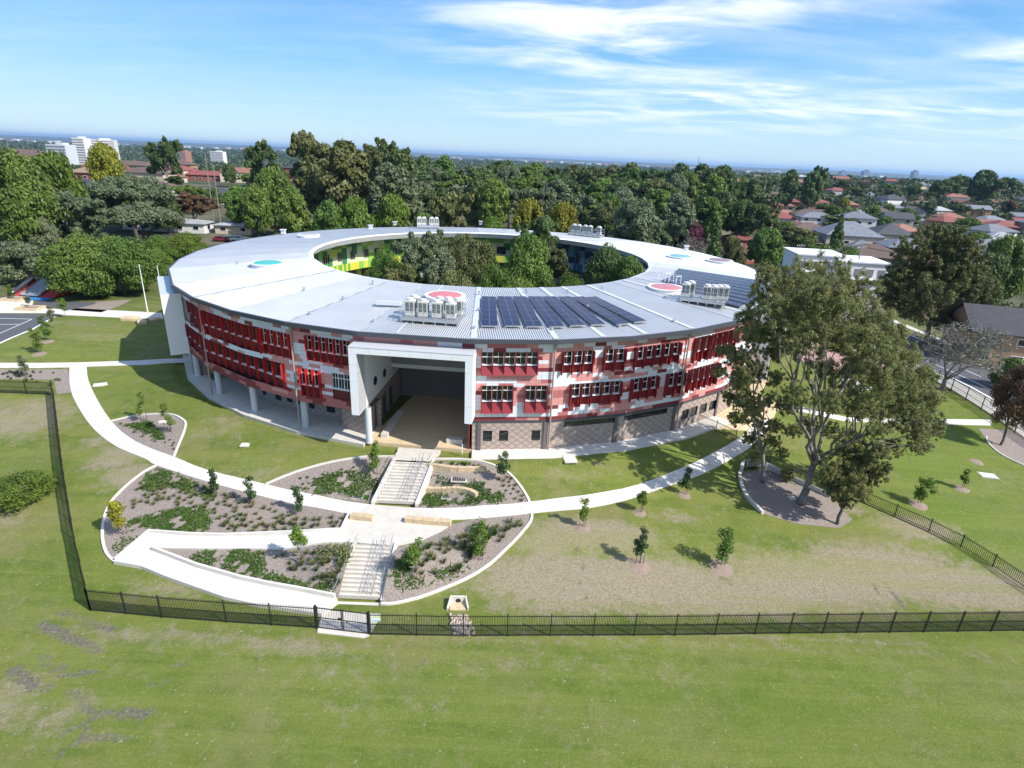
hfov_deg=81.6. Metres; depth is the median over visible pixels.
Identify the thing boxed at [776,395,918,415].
metal fence
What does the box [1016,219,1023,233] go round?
house
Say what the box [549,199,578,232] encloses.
tree
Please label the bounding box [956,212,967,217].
tree
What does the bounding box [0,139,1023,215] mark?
distant trees
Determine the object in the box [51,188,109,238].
gum tree
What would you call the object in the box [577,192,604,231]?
tree
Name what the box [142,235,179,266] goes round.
shrub
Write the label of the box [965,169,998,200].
tree
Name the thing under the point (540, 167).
tree
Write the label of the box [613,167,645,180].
gum tree
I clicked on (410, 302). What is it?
air conditioner
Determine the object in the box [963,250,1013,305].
tree
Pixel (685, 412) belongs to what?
window
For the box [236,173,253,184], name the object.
gum tree
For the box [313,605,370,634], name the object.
gate
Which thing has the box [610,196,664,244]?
tree
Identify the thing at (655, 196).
tree
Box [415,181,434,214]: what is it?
tree
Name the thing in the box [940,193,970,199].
house
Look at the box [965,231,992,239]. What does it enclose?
shrub
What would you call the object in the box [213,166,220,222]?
utility pole
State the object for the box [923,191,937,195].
gum tree
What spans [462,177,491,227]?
tree
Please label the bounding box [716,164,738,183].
tree
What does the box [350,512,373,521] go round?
sandstone bench
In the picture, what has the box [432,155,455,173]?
tree
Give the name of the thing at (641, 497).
young tree
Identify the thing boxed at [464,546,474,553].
grass tuft
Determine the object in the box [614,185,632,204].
tree
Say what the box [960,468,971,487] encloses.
young tree
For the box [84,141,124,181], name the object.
tree
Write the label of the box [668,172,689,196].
tree
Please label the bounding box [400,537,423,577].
young tree
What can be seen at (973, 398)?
pavement
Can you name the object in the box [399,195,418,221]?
tree
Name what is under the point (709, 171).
gum tree
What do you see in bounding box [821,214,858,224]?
gum tree
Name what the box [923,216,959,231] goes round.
house
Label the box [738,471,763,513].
retaining wall
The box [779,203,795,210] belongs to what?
house
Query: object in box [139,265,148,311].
flagpole
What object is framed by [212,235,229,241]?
parked car
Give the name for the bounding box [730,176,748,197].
tree
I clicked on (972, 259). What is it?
power line
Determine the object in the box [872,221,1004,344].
gum tree
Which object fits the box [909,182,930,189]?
house
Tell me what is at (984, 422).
path
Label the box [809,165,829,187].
gum tree
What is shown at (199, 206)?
gum tree
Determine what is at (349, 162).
tree
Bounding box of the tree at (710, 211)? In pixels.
[695,196,728,246]
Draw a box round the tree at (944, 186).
[928,179,962,205]
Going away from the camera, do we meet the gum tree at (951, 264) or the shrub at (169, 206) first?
the gum tree at (951, 264)
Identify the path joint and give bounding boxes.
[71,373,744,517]
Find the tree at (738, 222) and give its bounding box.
[728,199,757,236]
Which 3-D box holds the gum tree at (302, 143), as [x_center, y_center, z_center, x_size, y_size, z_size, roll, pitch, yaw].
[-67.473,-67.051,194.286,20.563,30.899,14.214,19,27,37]
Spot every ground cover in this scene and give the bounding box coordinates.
[112,535,139,552]
[123,420,164,439]
[126,504,214,531]
[139,467,218,498]
[189,549,227,566]
[220,548,266,577]
[257,569,340,591]
[301,469,378,501]
[312,541,354,573]
[387,556,470,592]
[418,491,452,507]
[430,474,453,486]
[450,479,506,505]
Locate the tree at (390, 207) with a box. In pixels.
[371,190,410,226]
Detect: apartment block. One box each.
[45,142,79,164]
[71,136,91,164]
[91,138,120,159]
[179,150,191,161]
[209,150,226,162]
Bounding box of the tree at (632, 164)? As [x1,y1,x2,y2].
[623,161,641,179]
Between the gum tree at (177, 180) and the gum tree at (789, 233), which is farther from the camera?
the gum tree at (177, 180)
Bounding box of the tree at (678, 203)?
[659,193,698,234]
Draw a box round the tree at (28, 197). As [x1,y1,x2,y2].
[0,144,61,243]
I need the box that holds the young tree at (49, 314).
[46,306,54,327]
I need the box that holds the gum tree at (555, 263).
[542,239,569,286]
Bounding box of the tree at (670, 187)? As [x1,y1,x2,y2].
[655,182,681,213]
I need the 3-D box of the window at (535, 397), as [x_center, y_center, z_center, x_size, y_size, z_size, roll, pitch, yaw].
[2.332,1.441,58.877,2.265,2.800,0.916,0,21,-7]
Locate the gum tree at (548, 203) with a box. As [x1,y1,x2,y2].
[515,188,559,214]
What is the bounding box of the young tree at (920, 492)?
[913,476,938,502]
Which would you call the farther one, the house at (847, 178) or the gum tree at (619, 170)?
the house at (847, 178)
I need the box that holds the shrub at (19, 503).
[5,495,31,509]
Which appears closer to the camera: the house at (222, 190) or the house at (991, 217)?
the house at (222, 190)
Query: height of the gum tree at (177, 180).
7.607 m
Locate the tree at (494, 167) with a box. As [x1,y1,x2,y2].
[485,160,509,178]
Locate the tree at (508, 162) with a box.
[503,160,518,168]
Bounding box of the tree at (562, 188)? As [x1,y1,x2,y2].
[542,179,572,215]
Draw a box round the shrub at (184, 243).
[165,231,207,256]
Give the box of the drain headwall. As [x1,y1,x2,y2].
[447,595,468,610]
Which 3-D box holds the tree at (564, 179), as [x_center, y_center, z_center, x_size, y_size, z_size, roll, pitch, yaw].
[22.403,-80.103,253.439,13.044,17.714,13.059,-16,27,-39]
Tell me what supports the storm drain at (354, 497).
on the garden bed at (286, 482)
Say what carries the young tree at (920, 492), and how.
on the mulch ring at (919, 505)
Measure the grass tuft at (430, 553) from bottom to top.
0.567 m
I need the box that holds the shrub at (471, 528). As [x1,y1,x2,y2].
[465,516,489,554]
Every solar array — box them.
[481,296,497,328]
[497,296,521,326]
[512,296,542,328]
[527,296,564,328]
[542,296,585,327]
[557,296,605,326]
[572,296,629,326]
[585,296,646,323]
[661,279,752,299]
[666,277,756,296]
[669,283,749,302]
[670,276,751,291]
[673,274,762,290]
[675,272,763,288]
[677,270,763,285]
[678,268,755,281]
[694,292,744,308]
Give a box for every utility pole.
[205,156,214,223]
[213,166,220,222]
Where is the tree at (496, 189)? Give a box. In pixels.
[475,177,510,224]
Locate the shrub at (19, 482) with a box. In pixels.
[0,468,64,511]
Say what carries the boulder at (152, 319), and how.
on the ground at (82, 685)
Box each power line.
[542,181,1011,212]
[705,234,793,245]
[862,247,1023,259]
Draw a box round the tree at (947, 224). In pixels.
[935,223,955,228]
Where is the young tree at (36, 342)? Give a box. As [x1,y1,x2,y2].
[27,327,43,352]
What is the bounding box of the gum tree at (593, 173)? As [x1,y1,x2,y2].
[578,166,615,184]
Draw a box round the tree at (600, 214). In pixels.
[583,199,620,236]
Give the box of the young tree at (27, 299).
[23,291,30,304]
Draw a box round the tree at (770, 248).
[745,226,785,266]
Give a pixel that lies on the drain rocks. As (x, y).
(460, 627)
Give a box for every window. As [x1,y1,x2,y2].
[185,299,201,332]
[185,324,207,359]
[199,310,261,353]
[200,336,286,389]
[259,328,291,359]
[298,367,322,398]
[304,335,349,365]
[322,255,329,264]
[327,406,334,412]
[332,373,350,401]
[337,252,341,261]
[350,251,354,258]
[361,267,368,275]
[364,249,368,257]
[481,352,538,375]
[481,385,513,413]
[483,431,491,440]
[497,246,505,253]
[499,431,507,440]
[524,385,547,412]
[531,430,540,439]
[560,350,595,374]
[564,417,614,426]
[568,380,623,407]
[571,271,578,278]
[575,254,580,261]
[601,348,627,372]
[624,408,666,419]
[628,375,660,401]
[632,342,682,369]
[663,372,686,397]
[681,409,687,418]
[685,362,721,392]
[690,406,696,415]
[691,335,713,363]
[699,403,706,412]
[708,328,739,358]
[709,400,715,409]
[853,269,861,276]
[865,270,873,277]
[877,270,885,277]
[1017,339,1023,346]
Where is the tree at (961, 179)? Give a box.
[948,174,971,186]
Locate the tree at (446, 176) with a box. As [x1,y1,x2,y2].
[432,171,454,190]
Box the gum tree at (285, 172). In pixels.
[281,170,291,182]
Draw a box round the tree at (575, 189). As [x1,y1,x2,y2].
[557,180,585,220]
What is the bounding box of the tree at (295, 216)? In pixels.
[277,186,312,232]
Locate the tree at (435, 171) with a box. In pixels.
[426,166,446,207]
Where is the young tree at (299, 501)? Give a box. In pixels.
[290,485,303,511]
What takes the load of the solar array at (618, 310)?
on the school building
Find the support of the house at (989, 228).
on the ground at (82, 685)
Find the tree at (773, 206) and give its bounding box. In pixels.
[767,204,783,209]
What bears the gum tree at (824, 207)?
on the ground at (82, 685)
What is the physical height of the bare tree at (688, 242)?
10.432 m
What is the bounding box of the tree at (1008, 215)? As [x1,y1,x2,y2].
[1000,213,1014,219]
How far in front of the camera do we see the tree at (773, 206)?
310.77 m
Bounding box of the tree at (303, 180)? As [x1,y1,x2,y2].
[290,142,353,213]
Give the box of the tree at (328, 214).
[311,198,345,230]
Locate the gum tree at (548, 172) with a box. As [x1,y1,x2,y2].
[534,167,576,179]
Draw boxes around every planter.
[0,296,25,301]
[14,305,46,310]
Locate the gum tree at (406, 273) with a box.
[383,263,425,283]
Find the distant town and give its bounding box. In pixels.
[0,138,938,179]
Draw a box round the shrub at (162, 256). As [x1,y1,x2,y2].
[145,247,173,276]
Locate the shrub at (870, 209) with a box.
[862,205,881,214]
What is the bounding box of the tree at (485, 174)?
[465,166,496,207]
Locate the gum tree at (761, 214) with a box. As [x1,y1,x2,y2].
[745,202,780,232]
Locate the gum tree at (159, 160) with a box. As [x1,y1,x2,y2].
[143,135,183,182]
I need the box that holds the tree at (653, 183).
[641,177,666,200]
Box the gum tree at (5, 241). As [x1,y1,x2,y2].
[0,237,23,242]
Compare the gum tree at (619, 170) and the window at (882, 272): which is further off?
the gum tree at (619, 170)
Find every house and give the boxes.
[11,149,45,159]
[73,167,90,179]
[81,179,91,186]
[119,160,151,166]
[124,167,176,181]
[147,160,198,169]
[160,181,182,191]
[169,165,196,175]
[177,174,187,182]
[181,170,219,180]
[200,188,228,204]
[218,167,251,182]
[282,164,292,178]
[720,232,752,244]
[721,229,735,235]
[728,245,758,263]
[772,198,801,205]
[772,212,795,220]
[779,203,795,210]
[789,209,824,216]
[794,222,820,244]
[795,212,835,226]
[803,200,823,208]
[811,221,884,243]
[814,236,845,246]
[824,187,844,195]
[831,176,849,180]
[834,211,878,227]
[836,201,860,209]
[836,243,905,273]
[843,240,867,246]
[858,180,874,186]
[869,223,910,239]
[872,238,937,258]
[874,195,906,204]
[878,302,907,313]
[879,211,915,226]
[880,204,902,211]
[881,179,897,183]
[895,223,916,233]
[900,206,927,216]
[908,200,925,205]
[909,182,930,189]
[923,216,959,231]
[925,206,951,214]
[931,212,965,218]
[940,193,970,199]
[940,303,1023,364]
[947,198,977,209]
[961,204,993,216]
[964,224,1020,235]
[973,219,1020,230]
[976,215,1005,219]
[976,239,994,246]
[983,220,1019,230]
[986,232,1023,240]
[1007,217,1023,220]
[1011,196,1023,203]
[1012,212,1023,217]
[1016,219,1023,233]
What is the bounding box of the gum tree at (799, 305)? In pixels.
[748,247,948,505]
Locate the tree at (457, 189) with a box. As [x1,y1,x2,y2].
[446,184,466,215]
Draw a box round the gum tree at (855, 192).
[848,187,864,195]
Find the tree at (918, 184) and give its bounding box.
[911,182,923,186]
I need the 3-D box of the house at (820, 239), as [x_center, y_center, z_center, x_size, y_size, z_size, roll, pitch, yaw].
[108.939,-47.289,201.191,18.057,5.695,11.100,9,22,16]
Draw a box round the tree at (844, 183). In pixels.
[833,179,851,188]
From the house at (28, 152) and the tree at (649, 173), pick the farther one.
the tree at (649, 173)
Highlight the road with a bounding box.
[894,336,1019,417]
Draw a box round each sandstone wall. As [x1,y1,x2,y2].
[426,486,477,497]
[428,462,485,472]
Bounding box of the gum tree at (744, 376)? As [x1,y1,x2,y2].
[709,286,800,483]
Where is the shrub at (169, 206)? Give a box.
[150,201,184,232]
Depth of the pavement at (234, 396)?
66.42 m
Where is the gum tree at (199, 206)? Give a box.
[174,191,217,218]
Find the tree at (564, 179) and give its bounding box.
[555,175,571,194]
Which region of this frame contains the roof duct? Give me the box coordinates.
[376,300,401,305]
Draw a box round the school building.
[157,221,785,453]
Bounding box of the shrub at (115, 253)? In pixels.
[79,234,163,298]
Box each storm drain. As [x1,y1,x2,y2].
[351,495,363,499]
[441,495,450,499]
[451,476,466,482]
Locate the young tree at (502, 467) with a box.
[495,450,510,481]
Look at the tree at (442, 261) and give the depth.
91.41 m
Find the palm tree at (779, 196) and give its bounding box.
[771,192,786,213]
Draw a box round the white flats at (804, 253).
[782,247,848,303]
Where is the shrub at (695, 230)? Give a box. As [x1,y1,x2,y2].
[673,220,704,252]
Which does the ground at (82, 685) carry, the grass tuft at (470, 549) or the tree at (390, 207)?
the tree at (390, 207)
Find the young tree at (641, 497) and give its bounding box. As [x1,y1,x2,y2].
[636,491,647,511]
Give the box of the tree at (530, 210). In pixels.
[511,198,544,229]
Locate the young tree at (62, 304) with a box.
[56,298,67,313]
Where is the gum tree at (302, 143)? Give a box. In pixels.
[286,129,322,217]
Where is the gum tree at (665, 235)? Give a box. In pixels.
[655,213,693,248]
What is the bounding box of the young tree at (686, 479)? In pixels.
[677,467,692,493]
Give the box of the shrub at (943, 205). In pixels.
[936,202,946,207]
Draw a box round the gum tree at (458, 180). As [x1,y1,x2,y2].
[436,174,471,216]
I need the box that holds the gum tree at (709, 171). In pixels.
[699,168,724,192]
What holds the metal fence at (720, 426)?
on the ground at (82, 685)
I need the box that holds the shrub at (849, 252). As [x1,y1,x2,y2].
[839,246,861,255]
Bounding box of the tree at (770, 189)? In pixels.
[765,186,773,192]
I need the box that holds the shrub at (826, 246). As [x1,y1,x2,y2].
[810,243,838,251]
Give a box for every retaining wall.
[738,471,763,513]
[739,459,830,497]
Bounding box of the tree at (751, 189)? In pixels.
[735,178,766,218]
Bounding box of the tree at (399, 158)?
[380,148,420,194]
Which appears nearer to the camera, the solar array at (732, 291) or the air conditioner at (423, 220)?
the solar array at (732, 291)
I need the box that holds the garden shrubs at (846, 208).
[695,186,1023,307]
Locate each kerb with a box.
[113,560,322,616]
[114,511,350,559]
[151,546,335,597]
[893,335,1006,407]
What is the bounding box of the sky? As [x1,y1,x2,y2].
[0,0,1023,177]
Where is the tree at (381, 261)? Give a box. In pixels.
[365,247,403,281]
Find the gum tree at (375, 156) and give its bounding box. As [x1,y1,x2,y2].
[362,143,390,212]
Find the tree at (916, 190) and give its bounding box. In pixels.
[908,186,923,195]
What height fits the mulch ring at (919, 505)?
0.209 m
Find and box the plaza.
[342,504,451,545]
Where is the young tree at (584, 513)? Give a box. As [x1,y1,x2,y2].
[579,497,590,523]
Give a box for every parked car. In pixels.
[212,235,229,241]
[222,235,237,240]
[232,235,247,240]
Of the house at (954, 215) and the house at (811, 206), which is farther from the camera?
the house at (811, 206)
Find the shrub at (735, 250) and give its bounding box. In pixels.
[720,233,746,264]
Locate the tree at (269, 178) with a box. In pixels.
[254,165,294,234]
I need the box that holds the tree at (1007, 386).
[988,363,1023,445]
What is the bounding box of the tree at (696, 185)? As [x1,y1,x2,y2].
[680,170,704,217]
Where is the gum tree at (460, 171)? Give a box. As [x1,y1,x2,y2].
[456,164,480,177]
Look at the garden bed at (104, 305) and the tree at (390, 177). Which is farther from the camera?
the tree at (390, 177)
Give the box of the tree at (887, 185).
[881,183,892,188]
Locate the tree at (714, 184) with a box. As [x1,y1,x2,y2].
[695,173,727,221]
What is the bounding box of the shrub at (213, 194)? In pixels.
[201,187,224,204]
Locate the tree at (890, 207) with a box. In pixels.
[882,204,894,211]
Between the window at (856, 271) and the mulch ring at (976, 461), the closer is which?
the mulch ring at (976, 461)
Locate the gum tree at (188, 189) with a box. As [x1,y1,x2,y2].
[172,185,210,203]
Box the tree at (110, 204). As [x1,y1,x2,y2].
[100,198,129,230]
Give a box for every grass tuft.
[308,557,317,564]
[322,570,331,576]
[333,565,341,572]
[401,561,415,571]
[425,541,433,548]
[425,549,434,556]
[431,566,440,574]
[449,563,459,571]
[456,561,463,568]
[457,531,465,538]
[460,541,469,549]
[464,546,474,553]
[490,526,500,535]
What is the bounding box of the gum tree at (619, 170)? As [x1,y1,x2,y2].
[605,163,625,178]
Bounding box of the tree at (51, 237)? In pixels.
[25,217,60,247]
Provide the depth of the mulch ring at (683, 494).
57.20 m
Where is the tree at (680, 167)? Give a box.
[667,162,689,182]
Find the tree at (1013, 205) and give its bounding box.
[1000,200,1018,212]
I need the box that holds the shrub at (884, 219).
[876,215,893,225]
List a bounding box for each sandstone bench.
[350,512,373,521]
[404,515,450,526]
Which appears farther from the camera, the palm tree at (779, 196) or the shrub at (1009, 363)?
the palm tree at (779, 196)
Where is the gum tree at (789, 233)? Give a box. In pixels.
[778,224,818,247]
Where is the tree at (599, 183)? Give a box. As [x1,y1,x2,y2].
[582,177,611,194]
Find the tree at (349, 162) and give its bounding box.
[313,138,373,213]
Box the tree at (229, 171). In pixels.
[221,163,236,186]
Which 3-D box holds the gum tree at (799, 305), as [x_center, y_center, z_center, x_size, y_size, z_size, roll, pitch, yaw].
[29.940,0.574,53.541,20.643,24.384,14.142,-13,26,-35]
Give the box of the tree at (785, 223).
[780,221,795,235]
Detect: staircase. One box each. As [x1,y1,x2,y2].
[330,534,397,602]
[371,450,434,505]
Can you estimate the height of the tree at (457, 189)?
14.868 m
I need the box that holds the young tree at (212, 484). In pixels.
[206,468,218,495]
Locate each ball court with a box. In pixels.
[0,313,54,341]
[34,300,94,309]
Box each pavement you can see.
[183,354,380,446]
[317,601,380,637]
[366,395,471,452]
[395,447,440,462]
[471,416,730,459]
[716,378,769,419]
[717,399,775,430]
[821,323,1023,436]
[894,320,940,340]
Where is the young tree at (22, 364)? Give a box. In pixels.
[15,355,28,376]
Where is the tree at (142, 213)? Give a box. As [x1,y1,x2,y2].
[94,200,184,241]
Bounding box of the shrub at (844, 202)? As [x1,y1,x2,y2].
[838,197,850,207]
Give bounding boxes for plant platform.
[400,303,465,326]
[417,219,438,227]
[568,227,604,236]
[680,286,727,307]
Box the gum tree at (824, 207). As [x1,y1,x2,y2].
[818,204,835,209]
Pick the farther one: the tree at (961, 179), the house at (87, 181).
the tree at (961, 179)
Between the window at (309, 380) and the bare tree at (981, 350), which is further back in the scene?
the bare tree at (981, 350)
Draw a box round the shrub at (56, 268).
[30,229,123,296]
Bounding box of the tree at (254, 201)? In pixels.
[238,183,273,236]
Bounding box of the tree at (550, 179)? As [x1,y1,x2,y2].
[540,175,560,190]
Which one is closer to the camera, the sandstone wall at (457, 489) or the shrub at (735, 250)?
the sandstone wall at (457, 489)
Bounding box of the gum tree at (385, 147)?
[363,137,410,176]
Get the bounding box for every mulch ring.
[31,352,46,356]
[40,340,54,343]
[575,522,590,532]
[629,558,650,574]
[633,509,646,516]
[678,490,690,499]
[709,558,733,577]
[908,500,927,510]
[954,485,969,492]
[969,458,983,464]
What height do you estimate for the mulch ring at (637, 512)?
0.191 m
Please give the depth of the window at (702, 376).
66.19 m
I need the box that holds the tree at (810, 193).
[799,171,824,208]
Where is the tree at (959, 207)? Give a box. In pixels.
[950,204,972,212]
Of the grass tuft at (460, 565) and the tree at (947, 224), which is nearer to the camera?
the grass tuft at (460, 565)
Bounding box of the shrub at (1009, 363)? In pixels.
[987,357,1023,384]
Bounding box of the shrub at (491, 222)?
[482,216,505,228]
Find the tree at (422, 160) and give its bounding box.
[415,155,432,166]
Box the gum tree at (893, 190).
[887,189,907,195]
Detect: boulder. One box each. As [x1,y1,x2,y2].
[120,316,139,320]
[136,318,147,325]
[148,317,161,321]
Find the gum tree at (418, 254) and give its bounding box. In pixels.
[391,228,450,282]
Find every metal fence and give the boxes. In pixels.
[0,380,53,393]
[50,380,90,610]
[86,589,314,627]
[370,610,1023,636]
[699,414,737,439]
[744,454,866,502]
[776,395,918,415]
[867,494,1023,586]
[916,362,1023,439]
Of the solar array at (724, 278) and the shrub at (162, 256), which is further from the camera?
the shrub at (162, 256)
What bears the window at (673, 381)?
in the school building
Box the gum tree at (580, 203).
[560,192,595,224]
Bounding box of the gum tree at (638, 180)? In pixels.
[629,177,646,197]
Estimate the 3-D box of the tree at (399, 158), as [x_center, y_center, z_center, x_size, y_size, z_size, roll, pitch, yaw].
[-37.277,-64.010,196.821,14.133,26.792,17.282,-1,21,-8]
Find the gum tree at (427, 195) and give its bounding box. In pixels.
[422,188,463,215]
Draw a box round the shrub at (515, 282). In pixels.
[502,275,535,287]
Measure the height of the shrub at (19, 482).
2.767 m
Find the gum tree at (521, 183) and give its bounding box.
[507,175,543,195]
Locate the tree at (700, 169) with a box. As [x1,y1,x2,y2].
[694,162,708,202]
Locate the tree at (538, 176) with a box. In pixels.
[528,170,547,189]
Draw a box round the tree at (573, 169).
[560,164,580,181]
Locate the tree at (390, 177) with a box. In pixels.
[365,161,424,226]
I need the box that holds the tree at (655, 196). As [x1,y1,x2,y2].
[643,187,671,216]
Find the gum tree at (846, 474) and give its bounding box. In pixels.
[817,436,899,524]
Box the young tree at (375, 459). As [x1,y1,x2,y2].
[367,440,380,472]
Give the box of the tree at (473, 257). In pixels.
[447,232,497,286]
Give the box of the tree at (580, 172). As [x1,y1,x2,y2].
[577,166,590,195]
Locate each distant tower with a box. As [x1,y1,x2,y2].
[838,170,846,175]
[860,170,870,175]
[909,170,918,178]
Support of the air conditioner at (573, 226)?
on the plant platform at (593, 234)
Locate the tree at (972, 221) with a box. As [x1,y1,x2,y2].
[954,216,982,226]
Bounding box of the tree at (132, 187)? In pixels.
[85,173,176,236]
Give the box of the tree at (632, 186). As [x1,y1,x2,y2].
[601,177,642,199]
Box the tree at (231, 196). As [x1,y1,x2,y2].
[223,184,245,222]
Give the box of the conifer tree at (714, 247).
[705,219,722,256]
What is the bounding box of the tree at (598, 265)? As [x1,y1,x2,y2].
[583,242,620,284]
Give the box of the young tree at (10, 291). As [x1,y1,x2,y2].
[6,284,15,295]
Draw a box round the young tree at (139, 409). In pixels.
[135,392,146,419]
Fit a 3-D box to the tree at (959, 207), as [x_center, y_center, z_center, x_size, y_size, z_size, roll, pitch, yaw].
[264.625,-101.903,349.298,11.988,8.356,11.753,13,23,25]
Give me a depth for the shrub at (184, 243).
140.65 m
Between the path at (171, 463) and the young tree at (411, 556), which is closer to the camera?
the young tree at (411, 556)
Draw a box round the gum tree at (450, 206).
[426,191,474,226]
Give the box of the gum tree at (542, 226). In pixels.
[512,214,559,247]
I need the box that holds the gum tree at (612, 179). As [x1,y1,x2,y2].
[602,176,624,182]
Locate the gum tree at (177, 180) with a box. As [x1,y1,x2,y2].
[164,175,183,184]
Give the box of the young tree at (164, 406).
[158,402,176,432]
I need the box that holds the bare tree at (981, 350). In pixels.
[910,317,1022,389]
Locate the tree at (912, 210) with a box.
[897,208,921,225]
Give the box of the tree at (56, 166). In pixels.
[30,148,90,237]
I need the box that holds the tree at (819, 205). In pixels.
[815,202,828,208]
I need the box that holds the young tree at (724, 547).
[714,526,735,564]
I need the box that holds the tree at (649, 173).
[642,169,661,186]
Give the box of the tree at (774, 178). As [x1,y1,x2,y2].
[766,177,781,185]
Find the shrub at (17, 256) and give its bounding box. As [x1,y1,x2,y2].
[0,240,44,282]
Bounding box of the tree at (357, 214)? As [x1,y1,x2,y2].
[338,194,376,228]
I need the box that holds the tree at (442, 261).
[421,246,455,284]
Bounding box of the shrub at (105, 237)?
[102,235,120,241]
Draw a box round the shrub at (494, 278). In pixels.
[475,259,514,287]
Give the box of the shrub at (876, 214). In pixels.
[871,211,881,222]
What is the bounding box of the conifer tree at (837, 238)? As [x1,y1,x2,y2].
[828,214,844,248]
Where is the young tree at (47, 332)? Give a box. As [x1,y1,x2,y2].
[36,314,52,338]
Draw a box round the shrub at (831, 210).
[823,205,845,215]
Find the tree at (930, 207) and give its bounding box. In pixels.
[923,201,936,213]
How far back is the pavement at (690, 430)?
62.02 m
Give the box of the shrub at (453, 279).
[437,269,475,286]
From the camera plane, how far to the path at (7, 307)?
101.86 m
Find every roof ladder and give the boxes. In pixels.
[657,271,670,280]
[668,274,681,284]
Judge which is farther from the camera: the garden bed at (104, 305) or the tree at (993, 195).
the tree at (993, 195)
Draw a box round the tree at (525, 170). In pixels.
[518,164,538,178]
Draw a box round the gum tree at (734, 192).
[726,183,739,196]
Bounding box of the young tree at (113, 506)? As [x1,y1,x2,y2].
[105,500,127,533]
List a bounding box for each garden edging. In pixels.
[101,464,156,561]
[111,413,186,456]
[265,455,393,483]
[381,512,532,605]
[428,458,529,501]
[986,436,1023,464]
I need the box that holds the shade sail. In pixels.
[1,274,76,300]
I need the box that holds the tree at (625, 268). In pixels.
[605,255,645,281]
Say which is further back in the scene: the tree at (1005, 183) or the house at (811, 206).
the tree at (1005, 183)
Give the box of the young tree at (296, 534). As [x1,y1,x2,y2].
[288,525,308,562]
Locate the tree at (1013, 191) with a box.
[1004,190,1021,194]
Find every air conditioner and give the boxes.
[405,297,415,316]
[410,294,419,312]
[417,216,421,224]
[418,298,428,317]
[422,217,425,224]
[429,217,433,224]
[432,299,442,318]
[434,217,438,225]
[435,296,443,314]
[444,296,453,314]
[445,300,456,319]
[453,297,462,315]
[571,224,576,231]
[576,224,581,232]
[582,225,587,232]
[587,225,592,233]
[596,226,601,234]
[681,281,690,297]
[688,280,695,295]
[702,284,711,299]
[710,284,718,300]
[717,284,723,299]
[722,285,729,300]
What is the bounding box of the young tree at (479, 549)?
[472,520,487,559]
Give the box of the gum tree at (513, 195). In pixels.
[506,184,526,227]
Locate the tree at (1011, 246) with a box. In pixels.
[983,233,1023,301]
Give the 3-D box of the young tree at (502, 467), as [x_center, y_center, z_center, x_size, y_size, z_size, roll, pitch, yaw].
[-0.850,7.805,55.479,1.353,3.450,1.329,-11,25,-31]
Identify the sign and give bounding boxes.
[371,617,380,620]
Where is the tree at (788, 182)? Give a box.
[779,169,798,209]
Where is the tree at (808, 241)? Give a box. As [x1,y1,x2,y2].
[794,236,814,247]
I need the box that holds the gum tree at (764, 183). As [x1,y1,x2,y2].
[755,175,777,204]
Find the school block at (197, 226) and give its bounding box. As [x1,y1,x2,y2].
[122,217,216,233]
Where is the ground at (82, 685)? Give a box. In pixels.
[0,135,1023,767]
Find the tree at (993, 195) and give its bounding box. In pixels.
[990,192,996,198]
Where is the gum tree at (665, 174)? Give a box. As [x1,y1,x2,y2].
[655,170,673,181]
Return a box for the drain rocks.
[448,613,474,636]
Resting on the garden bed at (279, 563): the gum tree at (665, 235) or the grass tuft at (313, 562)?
the grass tuft at (313, 562)
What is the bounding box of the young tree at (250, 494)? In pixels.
[242,476,256,502]
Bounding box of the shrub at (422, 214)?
[410,210,439,226]
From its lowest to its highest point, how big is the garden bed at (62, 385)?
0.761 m
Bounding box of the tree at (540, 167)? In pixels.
[531,162,546,170]
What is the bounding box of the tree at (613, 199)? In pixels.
[596,192,621,233]
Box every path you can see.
[0,300,162,318]
[0,358,189,367]
[69,366,770,519]
[777,406,991,425]
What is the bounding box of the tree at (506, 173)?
[496,165,521,200]
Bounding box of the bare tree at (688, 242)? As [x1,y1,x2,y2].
[677,236,723,256]
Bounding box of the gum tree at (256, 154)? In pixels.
[243,139,279,183]
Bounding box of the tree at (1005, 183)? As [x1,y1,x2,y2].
[991,176,1023,197]
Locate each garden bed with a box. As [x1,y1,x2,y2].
[0,369,70,393]
[72,299,131,311]
[104,466,346,557]
[112,415,184,455]
[163,543,353,598]
[268,457,392,503]
[381,514,530,601]
[415,460,527,507]
[742,468,852,527]
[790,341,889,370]
[978,428,1023,465]
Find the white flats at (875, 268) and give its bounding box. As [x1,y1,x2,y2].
[834,255,890,320]
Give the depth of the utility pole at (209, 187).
183.78 m
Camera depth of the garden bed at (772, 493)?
57.57 m
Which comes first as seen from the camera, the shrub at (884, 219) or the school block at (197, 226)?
the school block at (197, 226)
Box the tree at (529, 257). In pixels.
[501,231,552,287]
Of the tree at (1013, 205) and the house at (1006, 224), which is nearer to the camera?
the house at (1006, 224)
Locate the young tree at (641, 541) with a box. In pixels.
[633,526,649,562]
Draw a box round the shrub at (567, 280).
[556,272,583,286]
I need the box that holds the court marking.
[0,316,55,342]
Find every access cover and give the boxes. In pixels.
[92,382,107,386]
[239,443,249,446]
[562,455,577,462]
[978,472,999,479]
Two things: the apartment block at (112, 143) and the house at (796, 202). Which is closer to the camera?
the house at (796, 202)
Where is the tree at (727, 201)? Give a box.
[711,189,736,232]
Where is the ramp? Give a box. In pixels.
[118,531,357,614]
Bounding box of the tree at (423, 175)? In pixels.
[417,165,435,181]

